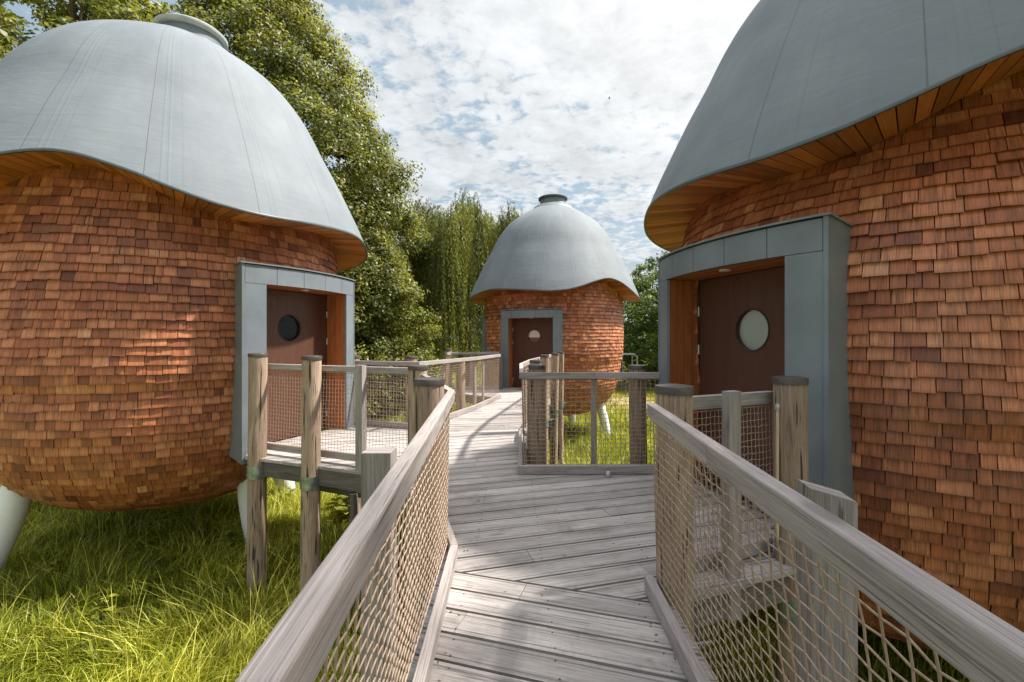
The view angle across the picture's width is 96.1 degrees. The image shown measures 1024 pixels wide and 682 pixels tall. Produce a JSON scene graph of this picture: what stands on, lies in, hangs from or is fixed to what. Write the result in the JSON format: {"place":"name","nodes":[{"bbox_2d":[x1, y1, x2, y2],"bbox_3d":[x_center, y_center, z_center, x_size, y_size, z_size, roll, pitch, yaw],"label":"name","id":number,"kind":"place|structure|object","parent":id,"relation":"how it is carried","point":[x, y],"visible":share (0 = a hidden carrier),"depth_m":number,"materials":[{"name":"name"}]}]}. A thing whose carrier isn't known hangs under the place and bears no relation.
{"place":"outdoors","nodes":[
{"label":"outdoors","id":0,"kind":"place"},
{"bbox_2d":[0,477,412,681],"bbox_3d":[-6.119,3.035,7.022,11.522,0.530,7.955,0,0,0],"label":"meadow grass","id":1,"kind":"structure","parent":0,"point":[10,641],"depth_m":5.57,"materials":[{"name":"green plant"}]},
{"bbox_2d":[2,0,759,338],"label":"sky","id":2,"kind":"structure","parent":0,"point":[503,101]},
{"bbox_2d":[1,341,967,681],"bbox_3d":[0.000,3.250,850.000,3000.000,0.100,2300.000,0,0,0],"label":"ground","id":3,"kind":"structure","parent":0,"point":[403,583],"depth_m":4.95,"materials":[{"name":"green plant"}]},
{"bbox_2d":[36,554,65,577],"bbox_3d":[-6.184,3.095,6.182,0.423,0.413,0.272,0,0,-10],"label":"dock weed","id":4,"kind":"object","parent":3,"relation":"on","point":[52,564],"visible":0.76,"depth_m":6.19,"materials":[{"name":"green plant"}]},
{"bbox_2d":[0,0,180,59],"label":"linden tree","id":5,"kind":"object","parent":3,"relation":"on","point":[133,10],"visible":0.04,"depth_m":15.37,"materials":[{"name":"green plant"}]},
{"bbox_2d":[87,587,126,625],"bbox_3d":[-4.519,3.006,5.163,0.381,0.420,0.295,0,0,0],"label":"dock weed","id":6,"kind":"object","parent":3,"relation":"on","point":[107,597],"visible":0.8,"depth_m":5.18,"materials":[{"name":"green plant"}]},
{"bbox_2d":[150,506,193,546],"bbox_3d":[-5.165,2.776,7.061,0.558,0.906,0.330,0,0,-22],"label":"dock weed","id":7,"kind":"object","parent":3,"relation":"on","point":[169,516],"visible":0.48,"depth_m":7.05,"materials":[{"name":"green plant"}]},
{"bbox_2d":[0,13,367,573],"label":"egg cabin","id":8,"kind":"object","parent":3,"relation":"on","point":[180,238],"visible":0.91,"depth_m":5.70,"materials":[{"name":"brown wood"}]},
{"bbox_2d":[267,288,327,441],"bbox_3d":[-3.410,0.365,6.980,0.169,2.420,1.573,0,0,23],"label":"door","id":9,"kind":"structure","parent":8,"relation":"in","point":[296,321],"depth_m":6.99,"materials":[{"name":"brown wood"}]},
{"bbox_2d":[245,387,796,681],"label":"boardwalk","id":10,"kind":"structure","parent":8,"relation":"attached to","point":[589,615],"depth_m":2.97,"materials":[{"name":"grey wood"}]},
{"bbox_2d":[246,353,427,643],"bbox_3d":[-2.068,1.804,5.273,2.604,3.296,0.332,0,0,24],"label":"railing","id":11,"kind":"object","parent":10,"relation":"attached to","point":[311,451],"visible":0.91,"depth_m":5.29,"materials":[{"name":"grey wood"}]},
{"bbox_2d":[235,374,457,681],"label":"railing","id":12,"kind":"object","parent":10,"relation":"attached to","point":[363,556],"visible":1,"depth_m":1.46,"materials":[{"name":"grey wood"}]},
{"bbox_2d":[348,354,500,519],"bbox_3d":[-1.495,1.856,9.685,1.496,3.190,4.295,0,0,19],"label":"railing","id":13,"kind":"object","parent":10,"relation":"attached to","point":[460,379],"visible":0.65,"depth_m":8.77,"materials":[{"name":"grey wood"}]},
{"bbox_2d":[445,348,501,410],"bbox_3d":[-1.223,1.849,13.390,1.829,3.205,0.850,0,0,-30],"label":"railing","id":14,"kind":"object","parent":10,"relation":"attached to","point":[449,353],"visible":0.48,"depth_m":13.44,"materials":[{"name":"grey wood"}]},
{"bbox_2d":[437,489,675,680],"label":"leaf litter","id":15,"kind":"object","parent":10,"relation":"on","point":[542,595],"visible":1,"depth_m":2.35,"materials":[{"name":"brown plant"}]},
{"bbox_2d":[518,351,659,473],"bbox_3d":[0.844,1.864,9.032,1.561,3.176,8.165,0,0,0],"label":"railing","id":16,"kind":"object","parent":10,"relation":"attached to","point":[537,375],"visible":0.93,"depth_m":5.05,"materials":[{"name":"grey wood"}]},
{"bbox_2d":[605,471,610,477],"bbox_3d":[1.020,1.419,4.880,0.060,0.060,0.060,0,0,0],"label":"floor bollard light","id":17,"kind":"object","parent":10,"relation":"on","point":[608,474],"visible":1,"depth_m":4.86,"materials":[{"name":"metal"}]},
{"bbox_2d":[693,376,808,681],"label":"railing","id":18,"kind":"object","parent":10,"relation":"attached to","point":[787,397],"visible":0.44,"depth_m":2.94,"materials":[{"name":"grey wood"}]},
{"bbox_2d":[645,384,1023,681],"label":"railing","id":19,"kind":"object","parent":10,"relation":"attached to","point":[842,559],"visible":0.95,"depth_m":1.27,"materials":[{"name":"grey wood"}]},
{"bbox_2d":[216,509,242,557],"bbox_3d":[-4.113,2.880,6.822,0.512,0.752,0.389,0,0,0],"label":"dock weed","id":20,"kind":"object","parent":3,"relation":"on","point":[231,532],"visible":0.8,"depth_m":6.79,"materials":[{"name":"green plant"}]},
{"bbox_2d":[235,588,273,624],"bbox_3d":[-3.011,3.057,5.297,0.349,0.396,0.367,0,0,23],"label":"dock weed","id":21,"kind":"object","parent":3,"relation":"on","point":[254,597],"visible":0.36,"depth_m":5.30,"materials":[{"name":"green plant"}]},
{"bbox_2d":[281,487,299,508],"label":"dock weed","id":22,"kind":"object","parent":3,"relation":"on","point":[293,489],"visible":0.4,"depth_m":8.90,"materials":[{"name":"green plant"}]},
{"bbox_2d":[174,0,450,385],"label":"linden tree","id":23,"kind":"object","parent":3,"relation":"on","point":[261,45],"visible":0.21,"depth_m":19.80,"materials":[{"name":"green plant"}]},
{"bbox_2d":[322,494,346,517],"bbox_3d":[-3.192,2.893,8.418,0.533,0.732,0.576,0,0,0],"label":"dock weed","id":24,"kind":"object","parent":3,"relation":"on","point":[335,503],"visible":0.39,"depth_m":8.36,"materials":[{"name":"green plant"}]},
{"bbox_2d":[330,496,349,522],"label":"dock weed","id":25,"kind":"object","parent":3,"relation":"on","point":[345,512],"visible":0.62,"depth_m":7.91,"materials":[{"name":"green plant"}]},
{"bbox_2d":[371,384,402,419],"bbox_3d":[-4.937,2.477,18.300,1.336,1.489,0.280,0,0,0],"label":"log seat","id":26,"kind":"object","parent":3,"relation":"on","point":[390,402],"visible":0.16,"depth_m":18.21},
{"bbox_2d":[339,224,443,420],"bbox_3d":[-6.118,-0.638,19.240,6.492,8.566,7.011,0,0,0],"label":"round shrub","id":27,"kind":"object","parent":3,"relation":"on","point":[380,249],"visible":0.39,"depth_m":18.44,"materials":[{"name":"green plant"}]},
{"bbox_2d":[384,357,455,412],"bbox_3d":[-3.811,2.069,20.351,3.270,2.800,3.456,0,0,-37],"label":"round shrub","id":28,"kind":"object","parent":3,"relation":"on","point":[437,370],"visible":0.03,"depth_m":20.15,"materials":[{"name":"green plant"}]},
{"bbox_2d":[404,287,481,370],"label":"background tree","id":29,"kind":"object","parent":3,"relation":"on","point":[450,344],"visible":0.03,"depth_m":46.26,"materials":[{"name":"green plant"}]},
{"bbox_2d":[397,187,522,386],"bbox_3d":[-2.830,-2.468,25.895,8.740,11.716,8.109,0,0,30],"label":"willow tree","id":30,"kind":"object","parent":3,"relation":"on","point":[469,234],"visible":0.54,"depth_m":23.24,"materials":[{"name":"green plant"}]},
{"bbox_2d":[441,325,654,354],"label":"tree line","id":31,"kind":"object","parent":3,"relation":"on","point":[623,340],"depth_m":87.72,"materials":[{"name":"green plant"}]},
{"bbox_2d":[452,361,654,388],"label":"meadow grass","id":32,"kind":"structure","parent":3,"relation":"on","point":[481,376],"depth_m":36.47,"materials":[{"name":"green plant"}]},
{"bbox_2d":[469,194,640,436],"bbox_3d":[1.417,-0.758,15.873,5.827,8.385,5.720,0,0,0],"label":"egg cabin","id":33,"kind":"object","parent":3,"relation":"on","point":[554,276],"visible":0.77,"depth_m":13.94,"materials":[{"name":"brown wood"}]},
{"bbox_2d":[513,318,552,386],"bbox_3d":[0.695,0.398,14.015,1.498,2.305,0.145,0,0,21],"label":"door","id":34,"kind":"structure","parent":33,"relation":"in","point":[532,337],"depth_m":14.02,"materials":[{"name":"brown wood"}]},
{"bbox_2d":[616,353,637,388],"bbox_3d":[6.652,2.043,30.000,2.805,2.385,1.310,0,0,0],"label":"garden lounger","id":35,"kind":"object","parent":3,"relation":"on","point":[632,355],"visible":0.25,"depth_m":29.57,"materials":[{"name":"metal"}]},
{"bbox_2d":[620,250,668,386],"bbox_3d":[12.153,-1.482,31.730,11.848,9.795,12.339,0,0,0],"label":"oak tree","id":36,"kind":"object","parent":3,"relation":"on","point":[642,315],"visible":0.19,"depth_m":30.66,"materials":[{"name":"green plant"}]},
{"bbox_2d":[644,0,1023,650],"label":"egg cabin","id":37,"kind":"object","parent":3,"relation":"on","point":[834,214],"visible":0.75,"depth_m":3.35,"materials":[{"name":"brown wood"}]},
{"bbox_2d":[698,265,784,501],"bbox_3d":[2.243,0.427,4.221,0.158,2.305,1.498,0,0,-18],"label":"door","id":38,"kind":"structure","parent":37,"relation":"in","point":[741,347],"depth_m":4.30,"materials":[{"name":"brown wood"}]},
{"bbox_2d":[366,385,655,463],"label":"meadow grass","id":39,"kind":"structure","parent":0,"point":[579,448],"depth_m":14.92,"materials":[{"name":"green plant"}]},
{"bbox_2d":[700,606,968,681],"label":"meadow grass","id":40,"kind":"structure","parent":0,"point":[949,669],"depth_m":4.47,"materials":[{"name":"green plant"}]}
]}

